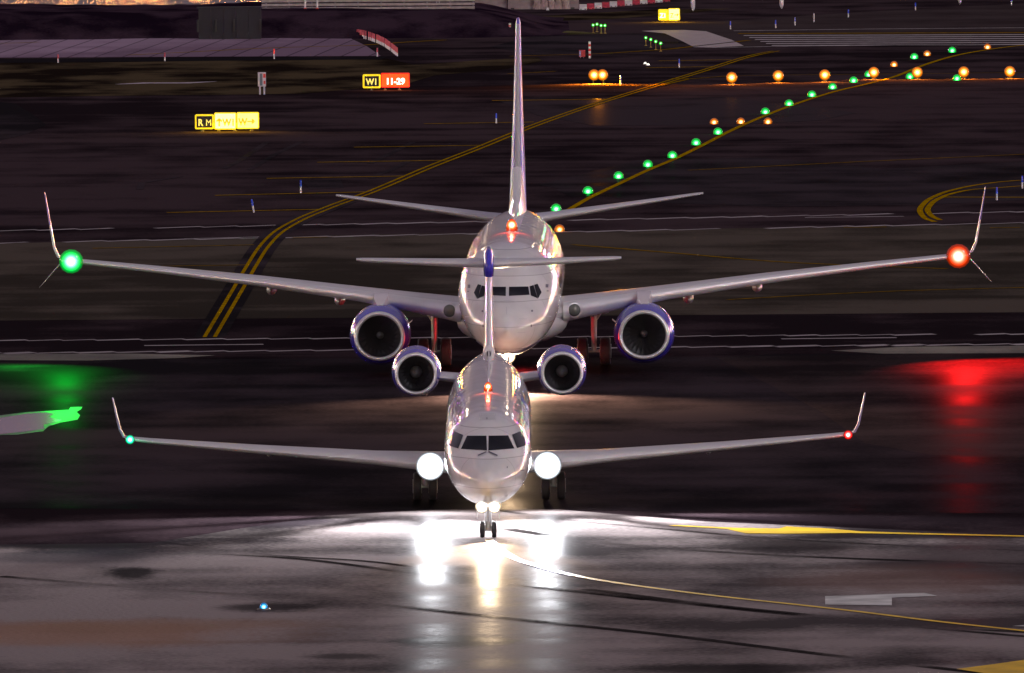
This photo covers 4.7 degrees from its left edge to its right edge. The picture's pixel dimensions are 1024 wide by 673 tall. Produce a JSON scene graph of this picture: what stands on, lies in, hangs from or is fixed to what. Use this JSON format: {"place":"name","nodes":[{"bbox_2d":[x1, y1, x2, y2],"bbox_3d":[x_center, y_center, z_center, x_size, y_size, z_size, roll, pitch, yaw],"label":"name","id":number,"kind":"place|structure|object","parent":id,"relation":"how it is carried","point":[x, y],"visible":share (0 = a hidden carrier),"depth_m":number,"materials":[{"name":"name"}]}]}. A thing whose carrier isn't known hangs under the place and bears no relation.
{"place":"outdoors","nodes":[
{"label":"outdoors","id":0,"kind":"place"},
{"bbox_2d":[0,102,45,139],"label":"dark tarmac","id":1,"kind":"structure","parent":0,"point":[16,120],"depth_m":701.46,"materials":[{"name":"asphalt"}]},
{"bbox_2d":[0,0,261,4],"bbox_3d":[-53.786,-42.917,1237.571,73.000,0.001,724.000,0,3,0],"label":"water","id":2,"kind":"structure","parent":0,"point":[110,2],"depth_m":912.84,"materials":[{"name":"black liquid"}]},
{"bbox_2d":[0,2,569,39],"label":"bank","id":3,"kind":"structure","parent":0,"point":[31,21],"depth_m":839.08,"materials":[{"name":"soil"}]},
{"bbox_2d":[262,0,474,8],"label":"guardrail","id":4,"kind":"object","parent":3,"relation":"on","point":[358,4],"visible":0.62,"depth_m":852.07,"materials":[{"name":"grey"}]},
{"bbox_2d":[302,179,343,188],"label":"dark tarmac","id":5,"kind":"structure","parent":0,"point":[323,184],"depth_m":623.52,"materials":[{"name":"asphalt"}]},
{"bbox_2d":[0,0,1023,544],"bbox_3d":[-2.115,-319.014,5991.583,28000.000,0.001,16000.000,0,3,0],"label":"ground","id":6,"kind":"structure","parent":0,"point":[82,162],"depth_m":669.71,"materials":[{"name":"black asphalt"}]},
{"bbox_2d":[0,354,212,359],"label":"gravel strip","id":7,"kind":"object","parent":6,"relation":"on","point":[72,356],"visible":1,"depth_m":480.35,"materials":[{"name":"stone"}]},
{"bbox_2d":[0,38,379,57],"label":"taxiway","id":8,"kind":"structure","parent":6,"relation":"on","point":[150,47],"depth_m":817.42,"materials":[{"name":"asphalt"}]},
{"bbox_2d":[197,6,261,38],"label":"shed","id":9,"kind":"structure","parent":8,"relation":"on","point":[238,22],"depth_m":833.39,"materials":[{"name":"black"}]},
{"bbox_2d":[134,40,437,54],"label":"taxiway line","id":10,"kind":"object","parent":8,"relation":"on","point":[283,47],"visible":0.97,"depth_m":816.63,"materials":[{"name":"yellow paint"}]},
{"bbox_2d":[0,57,384,62],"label":"kerb strip","id":11,"kind":"object","parent":6,"relation":"on","point":[156,59],"visible":1,"depth_m":796.32,"materials":[{"name":"black concrete"}]},
{"bbox_2d":[195,112,258,130],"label":"taxiway sign","id":12,"kind":"object","parent":6,"relation":"on","point":[227,120],"visible":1,"depth_m":687.07,"materials":[{"name":"yellow"}]},
{"bbox_2d":[167,209,316,212],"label":"chevron line","id":13,"kind":"object","parent":6,"relation":"on","point":[249,210],"visible":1,"depth_m":595.79,"materials":[{"name":"yellow paint"}]},
{"bbox_2d":[221,142,268,168],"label":"asphalt crack","id":14,"kind":"object","parent":6,"relation":"on","point":[254,150],"visible":1,"depth_m":656.01,"materials":[{"name":"asphalt"}]},
{"bbox_2d":[258,72,265,94],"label":"indicator box","id":15,"kind":"object","parent":6,"relation":"on","point":[261,79],"visible":1,"depth_m":738.41,"materials":[{"name":"grey"}]},
{"bbox_2d":[0,57,541,96],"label":"grass verge","id":16,"kind":"object","parent":6,"relation":"on","point":[114,78],"depth_m":769.22,"materials":[{"name":"plant"}]},
{"bbox_2d":[239,192,345,194],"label":"chevron line","id":17,"kind":"object","parent":6,"relation":"on","point":[292,193],"visible":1,"depth_m":612.89,"materials":[{"name":"yellow paint"}]},
{"bbox_2d":[301,176,381,177],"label":"chevron line","id":18,"kind":"object","parent":6,"relation":"on","point":[359,176],"visible":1,"depth_m":630.55,"materials":[{"name":"yellow paint"}]},
{"bbox_2d":[363,73,409,89],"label":"taxiway sign","id":19,"kind":"object","parent":6,"relation":"on","point":[391,80],"visible":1,"depth_m":743.73,"materials":[{"name":"yellow"}]},
{"bbox_2d":[348,160,439,161],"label":"chevron line","id":20,"kind":"object","parent":6,"relation":"on","point":[372,161],"visible":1,"depth_m":647.87,"materials":[{"name":"yellow paint"}]},
{"bbox_2d":[382,145,471,146],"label":"chevron line","id":21,"kind":"object","parent":6,"relation":"on","point":[448,145],"visible":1,"depth_m":666.12,"materials":[{"name":"yellow paint"}]},
{"bbox_2d":[427,155,452,168],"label":"asphalt crack","id":22,"kind":"object","parent":6,"relation":"on","point":[440,162],"visible":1,"depth_m":646.23,"materials":[{"name":"asphalt"}]},
{"bbox_2d":[203,51,770,336],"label":"taxiway edge line","id":23,"kind":"object","parent":6,"relation":"on","point":[234,287],"visible":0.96,"depth_m":598.30,"materials":[{"name":"yellow paint"}]},
{"bbox_2d":[475,0,506,7],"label":"concrete barrier","id":24,"kind":"object","parent":6,"relation":"on","point":[501,3],"visible":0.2,"depth_m":891.91,"materials":[{"name":"grey"}]},
{"bbox_2d":[213,51,776,336],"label":"taxiway edge line","id":25,"kind":"object","parent":6,"relation":"on","point":[243,287],"visible":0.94,"depth_m":595.80,"materials":[{"name":"yellow paint"}]},
{"bbox_2d":[0,509,1023,672],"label":"apron","id":26,"kind":"object","parent":6,"relation":"on","point":[191,604],"visible":1,"depth_m":361.87,"materials":[{"name":"asphalt"}]},
{"bbox_2d":[257,603,270,609],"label":"blue inset light","id":27,"kind":"object","parent":26,"relation":"on","point":[263,606],"visible":1,"depth_m":358.47,"materials":[{"name":"glass"}]},
{"bbox_2d":[269,555,648,599],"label":"tyre mark","id":28,"kind":"object","parent":26,"relation":"on","point":[408,565],"visible":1,"depth_m":375.48,"materials":[{"name":"rubber"}]},
{"bbox_2d":[0,576,980,672],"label":"tyre mark","id":29,"kind":"object","parent":26,"relation":"on","point":[702,639],"visible":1,"depth_m":348.53,"materials":[{"name":"rubber"}]},
{"bbox_2d":[238,555,1023,636],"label":"tyre mark","id":30,"kind":"object","parent":26,"relation":"on","point":[349,564],"visible":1,"depth_m":361.21,"materials":[{"name":"rubber"}]},
{"bbox_2d":[502,510,895,544],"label":"tyre mark","id":31,"kind":"object","parent":26,"relation":"on","point":[710,532],"visible":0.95,"depth_m":387.39,"materials":[{"name":"rubber"}]},
{"bbox_2d":[502,529,925,560],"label":"tyre mark","id":32,"kind":"object","parent":26,"relation":"on","point":[528,532],"visible":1,"depth_m":378.03,"materials":[{"name":"rubber"}]},
{"bbox_2d":[485,540,1023,630],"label":"taxi guide line","id":33,"kind":"object","parent":26,"relation":"on","point":[497,546],"visible":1,"depth_m":364.76,"materials":[{"name":"yellow paint"}]},
{"bbox_2d":[582,589,1023,632],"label":"tyre mark","id":34,"kind":"object","parent":26,"relation":"on","point":[669,599],"visible":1,"depth_m":359.29,"materials":[{"name":"rubber"}]},
{"bbox_2d":[669,525,1023,536],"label":"stand line","id":35,"kind":"object","parent":26,"relation":"on","point":[788,530],"visible":1,"depth_m":387.35,"materials":[{"name":"yellow paint"}]},
{"bbox_2d":[825,593,935,604],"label":"worn arrow","id":36,"kind":"object","parent":26,"relation":"on","point":[881,599],"visible":1,"depth_m":360.85,"materials":[{"name":"grey paint"}]},
{"bbox_2d":[959,660,1023,672],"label":"stand marking","id":37,"kind":"object","parent":26,"relation":"on","point":[1013,667],"visible":1,"depth_m":337.02,"materials":[{"name":"yellow paint"}]},
{"bbox_2d":[0,353,1023,512],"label":"asphalt patch","id":38,"kind":"object","parent":6,"relation":"on","point":[90,458],"visible":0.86,"depth_m":429.69,"materials":[{"name":"asphalt"}]},
{"bbox_2d":[0,407,81,434],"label":"puddle rim","id":39,"kind":"object","parent":38,"relation":"on","point":[71,414],"visible":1,"depth_m":445.32,"materials":[{"name":"green"}]},
{"bbox_2d":[0,413,61,433],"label":"puddle","id":40,"kind":"object","parent":39,"relation":"on","point":[23,422],"visible":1,"depth_m":441.62,"materials":[{"name":"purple liquid"}]},
{"bbox_2d":[112,246,865,536],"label":"regional jet","id":41,"kind":"object","parent":38,"relation":"on","point":[487,459],"visible":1,"depth_m":399.95,"materials":[{"name":"white metal"}]},
{"bbox_2d":[39,17,991,365],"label":"airliner","id":42,"kind":"object","parent":38,"relation":"on","point":[531,307],"visible":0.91,"depth_m":468.24,"materials":[{"name":"white metal"}]},
{"bbox_2d":[717,353,1023,464],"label":"brown asphalt patch","id":43,"kind":"object","parent":38,"relation":"on","point":[966,406],"visible":1,"depth_m":453.70,"materials":[{"name":"asphalt"}]},
{"bbox_2d":[0,223,1023,320],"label":"taxiway","id":44,"kind":"structure","parent":6,"relation":"on","point":[88,292],"depth_m":539.89,"materials":[{"name":"asphalt"}]},
{"bbox_2d":[115,245,224,247],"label":"chevron line","id":45,"kind":"object","parent":44,"relation":"on","point":[169,246],"visible":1,"depth_m":562.77,"materials":[{"name":"yellow paint"}]},
{"bbox_2d":[194,202,353,336],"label":"taxiway marking lines","id":46,"kind":"object","parent":44,"relation":"on","point":[230,320],"visible":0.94,"depth_m":544.40,"materials":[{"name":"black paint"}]},
{"bbox_2d":[574,244,948,268],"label":"guide line","id":47,"kind":"object","parent":44,"relation":"on","point":[736,258],"visible":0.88,"depth_m":550.16,"materials":[{"name":"yellow paint"}]},
{"bbox_2d":[726,287,1023,299],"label":"guide line","id":48,"kind":"object","parent":44,"relation":"on","point":[864,292],"visible":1,"depth_m":521.48,"materials":[{"name":"yellow paint"}]},
{"bbox_2d":[0,212,1023,240],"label":"shoulder strip","id":49,"kind":"object","parent":6,"relation":"on","point":[477,227],"depth_m":579.03,"materials":[{"name":"asphalt"}]},
{"bbox_2d":[0,222,1023,243],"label":"edge line","id":50,"kind":"object","parent":49,"relation":"on","point":[554,232],"visible":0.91,"depth_m":573.84,"materials":[{"name":"paint"}]},
{"bbox_2d":[3,211,1023,230],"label":"edge line","id":51,"kind":"object","parent":49,"relation":"on","point":[488,221],"visible":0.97,"depth_m":584.23,"materials":[{"name":"paint"}]},
{"bbox_2d":[554,225,564,231],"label":"orange centreline light","id":52,"kind":"object","parent":49,"relation":"on","point":[559,228],"visible":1,"depth_m":574.05,"materials":[{"name":"glass"}]},
{"bbox_2d":[508,0,533,8],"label":"concrete barrier","id":53,"kind":"object","parent":6,"relation":"on","point":[520,4],"visible":0.89,"depth_m":891.46,"materials":[{"name":"grey"}]},
{"bbox_2d":[532,0,569,8],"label":"concrete barrier","id":54,"kind":"object","parent":6,"relation":"on","point":[550,4],"visible":1,"depth_m":891.00,"materials":[{"name":"concrete"}]},
{"bbox_2d":[551,204,560,210],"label":"green centreline light","id":55,"kind":"object","parent":6,"relation":"on","point":[555,207],"visible":0.77,"depth_m":593.67,"materials":[{"name":"glass"}]},
{"bbox_2d":[569,0,578,8],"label":"concrete barrier","id":56,"kind":"object","parent":6,"relation":"on","point":[573,4],"visible":1,"depth_m":891.62,"materials":[{"name":"grey"}]},
{"bbox_2d":[562,31,601,34],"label":"olive verge","id":57,"kind":"structure","parent":6,"relation":"on","point":[574,32],"depth_m":841.69,"materials":[{"name":"plant"}]},
{"bbox_2d":[579,4,586,9],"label":"barrier block","id":58,"kind":"object","parent":6,"relation":"on","point":[582,6],"depth_m":889.14,"materials":[{"name":"white"}]},
{"bbox_2d":[583,186,592,192],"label":"green centreline light","id":59,"kind":"object","parent":6,"relation":"on","point":[587,189],"visible":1,"depth_m":611.29,"materials":[{"name":"glass"}]},
{"bbox_2d":[588,41,590,57],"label":"striped pole","id":60,"kind":"object","parent":6,"relation":"on","point":[589,49],"visible":1,"depth_m":793.98,"materials":[{"name":"white"}]},
{"bbox_2d":[588,69,607,82],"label":"runway guard light","id":61,"kind":"object","parent":6,"relation":"on","point":[594,74],"visible":1,"depth_m":752.29,"materials":[{"name":"brown"}]},
{"bbox_2d":[602,2,609,7],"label":"barrier block","id":62,"kind":"object","parent":6,"relation":"on","point":[605,4],"depth_m":893.73,"materials":[{"name":"red"}]},
{"bbox_2d":[613,171,623,177],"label":"green centreline light","id":63,"kind":"object","parent":6,"relation":"on","point":[618,174],"visible":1,"depth_m":627.16,"materials":[{"name":"glass"}]},
{"bbox_2d":[617,0,624,5],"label":"barrier block","id":64,"kind":"object","parent":6,"relation":"on","point":[620,2],"depth_m":896.82,"materials":[{"name":"red"}]},
{"bbox_2d":[547,9,722,20],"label":"olive verge","id":65,"kind":"structure","parent":6,"relation":"on","point":[611,15],"depth_m":878.04,"materials":[{"name":"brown plant"}]},
{"bbox_2d":[528,40,748,55],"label":"hold line","id":66,"kind":"object","parent":6,"relation":"on","point":[647,50],"visible":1,"depth_m":806.51,"materials":[{"name":"yellow paint"}]},
{"bbox_2d":[643,160,652,166],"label":"green centreline light","id":67,"kind":"object","parent":6,"relation":"on","point":[647,163],"visible":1,"depth_m":639.92,"materials":[{"name":"glass"}]},
{"bbox_2d":[658,8,679,21],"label":"taxiway sign","id":68,"kind":"object","parent":6,"relation":"on","point":[669,14],"visible":1,"depth_m":862.60,"materials":[{"name":"yellow"}]},
{"bbox_2d":[667,151,676,157],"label":"green centreline light","id":69,"kind":"object","parent":6,"relation":"on","point":[671,154],"visible":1,"depth_m":650.20,"materials":[{"name":"glass"}]},
{"bbox_2d":[691,138,700,144],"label":"green centreline light","id":70,"kind":"object","parent":6,"relation":"on","point":[695,141],"visible":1,"depth_m":665.58,"materials":[{"name":"glass"}]},
{"bbox_2d":[713,128,722,133],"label":"green centreline light","id":71,"kind":"object","parent":6,"relation":"on","point":[717,131],"visible":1,"depth_m":678.92,"materials":[{"name":"glass"}]},
{"bbox_2d":[726,72,736,83],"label":"amber runway light","id":72,"kind":"object","parent":6,"relation":"on","point":[731,77],"visible":1,"depth_m":749.54,"materials":[{"name":"brown"}]},
{"bbox_2d":[761,108,769,113],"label":"green centreline light","id":73,"kind":"object","parent":6,"relation":"on","point":[765,110],"visible":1,"depth_m":705.47,"materials":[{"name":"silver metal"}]},
{"bbox_2d":[773,70,783,81],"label":"amber runway light","id":74,"kind":"object","parent":6,"relation":"on","point":[778,75],"visible":1,"depth_m":751.75,"materials":[{"name":"brown"}]},
{"bbox_2d":[568,45,1021,208],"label":"taxiway centre line","id":75,"kind":"object","parent":6,"relation":"on","point":[653,167],"visible":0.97,"depth_m":679.05,"materials":[{"name":"yellow paint"}]},
{"bbox_2d":[807,91,815,96],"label":"green centreline light","id":76,"kind":"object","parent":6,"relation":"on","point":[811,94],"visible":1,"depth_m":729.70,"materials":[{"name":"glass"}]},
{"bbox_2d":[819,69,829,81],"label":"amber runway light","id":77,"kind":"object","parent":6,"relation":"on","point":[824,74],"visible":1,"depth_m":752.62,"materials":[{"name":"brown"}]},
{"bbox_2d":[828,83,836,88],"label":"green centreline light","id":78,"kind":"object","parent":6,"relation":"on","point":[832,86],"visible":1,"depth_m":741.17,"materials":[{"name":"glass"}]},
{"bbox_2d":[646,3,1023,47],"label":"runway","id":79,"kind":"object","parent":6,"relation":"on","point":[884,28],"visible":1,"depth_m":849.81,"materials":[{"name":"asphalt"}]},
{"bbox_2d":[647,30,742,47],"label":"threshold bar","id":80,"kind":"object","parent":79,"relation":"on","point":[693,38],"visible":1,"depth_m":828.20,"materials":[{"name":"paint"}]},
{"bbox_2d":[744,28,938,30],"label":"runway edge line","id":81,"kind":"object","parent":79,"relation":"on","point":[836,29],"visible":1,"depth_m":844.10,"materials":[{"name":"white paint"}]},
{"bbox_2d":[711,44,983,47],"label":"runway edge line","id":82,"kind":"object","parent":79,"relation":"on","point":[849,45],"visible":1,"depth_m":813.09,"materials":[{"name":"white paint"}]},
{"bbox_2d":[738,32,1023,33],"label":"threshold stripe","id":83,"kind":"object","parent":79,"relation":"on","point":[839,33],"visible":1,"depth_m":836.37,"materials":[{"name":"yellow paint"}]},
{"bbox_2d":[744,34,1023,35],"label":"threshold stripe","id":84,"kind":"object","parent":79,"relation":"on","point":[837,35],"visible":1,"depth_m":832.50,"materials":[{"name":"white paint"}]},
{"bbox_2d":[749,36,1023,37],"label":"threshold stripe","id":85,"kind":"object","parent":79,"relation":"on","point":[836,37],"visible":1,"depth_m":828.65,"materials":[{"name":"white paint"}]},
{"bbox_2d":[755,38,1023,39],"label":"threshold stripe","id":86,"kind":"object","parent":79,"relation":"on","point":[935,38],"visible":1,"depth_m":824.84,"materials":[{"name":"white paint"}]},
{"bbox_2d":[760,40,1023,41],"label":"threshold stripe","id":87,"kind":"object","parent":79,"relation":"on","point":[931,40],"visible":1,"depth_m":821.07,"materials":[{"name":"white paint"}]},
{"bbox_2d":[766,42,1023,43],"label":"threshold stripe","id":88,"kind":"object","parent":79,"relation":"on","point":[928,42],"visible":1,"depth_m":817.33,"materials":[{"name":"white paint"}]},
{"bbox_2d":[772,44,1023,45],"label":"threshold stripe","id":89,"kind":"object","parent":79,"relation":"on","point":[924,44],"visible":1,"depth_m":813.65,"materials":[{"name":"white paint"}]},
{"bbox_2d":[660,72,1019,85],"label":"guide line","id":90,"kind":"object","parent":6,"relation":"on","point":[740,75],"visible":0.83,"depth_m":759.80,"materials":[{"name":"yellow paint"}]},
{"bbox_2d":[868,67,878,78],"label":"amber runway light","id":91,"kind":"object","parent":6,"relation":"on","point":[873,72],"visible":1,"depth_m":756.20,"materials":[{"name":"brown"}]},
{"bbox_2d":[912,67,922,78],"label":"amber runway light","id":92,"kind":"object","parent":6,"relation":"on","point":[917,72],"visible":1,"depth_m":755.74,"materials":[{"name":"brown"}]},
{"bbox_2d":[833,346,1023,353],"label":"gravel strip","id":93,"kind":"object","parent":6,"relation":"on","point":[961,349],"visible":1,"depth_m":481.16,"materials":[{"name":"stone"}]},
{"bbox_2d":[958,66,968,78],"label":"amber runway light","id":94,"kind":"object","parent":6,"relation":"on","point":[963,71],"visible":1,"depth_m":755.93,"materials":[{"name":"brown"}]},
{"bbox_2d":[1004,66,1014,77],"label":"amber runway light","id":95,"kind":"object","parent":6,"relation":"on","point":[1009,71],"visible":1,"depth_m":756.13,"materials":[{"name":"brown"}]},
{"bbox_2d":[0,313,1023,354],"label":"shoulder","id":96,"kind":"object","parent":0,"point":[965,328],"depth_m":493.83},
{"bbox_2d":[144,344,263,345],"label":"edge line","id":97,"kind":"object","parent":96,"relation":"on","point":[208,344],"visible":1,"depth_m":487.60,"materials":[{"name":"paint"}]},
{"bbox_2d":[0,343,1023,353],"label":"edge line","id":98,"kind":"object","parent":96,"relation":"on","point":[531,348],"visible":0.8,"depth_m":483.89,"materials":[{"name":"paint"}]},
{"bbox_2d":[0,333,1023,340],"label":"edge line","id":99,"kind":"object","parent":96,"relation":"on","point":[470,337],"visible":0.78,"depth_m":491.36,"materials":[{"name":"paint"}]},
{"bbox_2d":[781,337,896,338],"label":"edge line","id":100,"kind":"object","parent":96,"relation":"on","point":[833,338],"visible":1,"depth_m":489.17,"materials":[{"name":"paint"}]},
{"bbox_2d":[491,34,689,54],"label":"side road","id":101,"kind":"structure","parent":0,"point":[538,45],"depth_m":819.96,"materials":[{"name":"asphalt"}]},
{"bbox_2d":[556,181,685,196],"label":"dark tarmac","id":102,"kind":"structure","parent":0,"point":[629,187],"depth_m":616.59,"materials":[{"name":"asphalt"}]},
{"bbox_2d":[500,97,854,125],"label":"dark tarmac","id":103,"kind":"structure","parent":0,"point":[705,111],"depth_m":709.60,"materials":[{"name":"asphalt"}]},
{"bbox_2d":[540,157,1023,206],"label":"dark tarmac","id":104,"kind":"structure","parent":0,"point":[774,184],"depth_m":621.85,"materials":[{"name":"asphalt"}]},
{"bbox_2d":[698,154,1018,169],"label":"guide line","id":105,"kind":"object","parent":104,"relation":"on","point":[858,161],"visible":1,"depth_m":643.46,"materials":[{"name":"yellow paint"}]},
{"bbox_2d":[917,180,1018,221],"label":"curved edge line","id":106,"kind":"object","parent":104,"relation":"on","point":[921,207],"visible":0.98,"depth_m":600.35,"materials":[{"name":"yellow paint"}]},
{"bbox_2d":[925,185,1023,219],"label":"curved edge line","id":107,"kind":"object","parent":104,"relation":"on","point":[928,208],"visible":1,"depth_m":598.32,"materials":[{"name":"yellow paint"}]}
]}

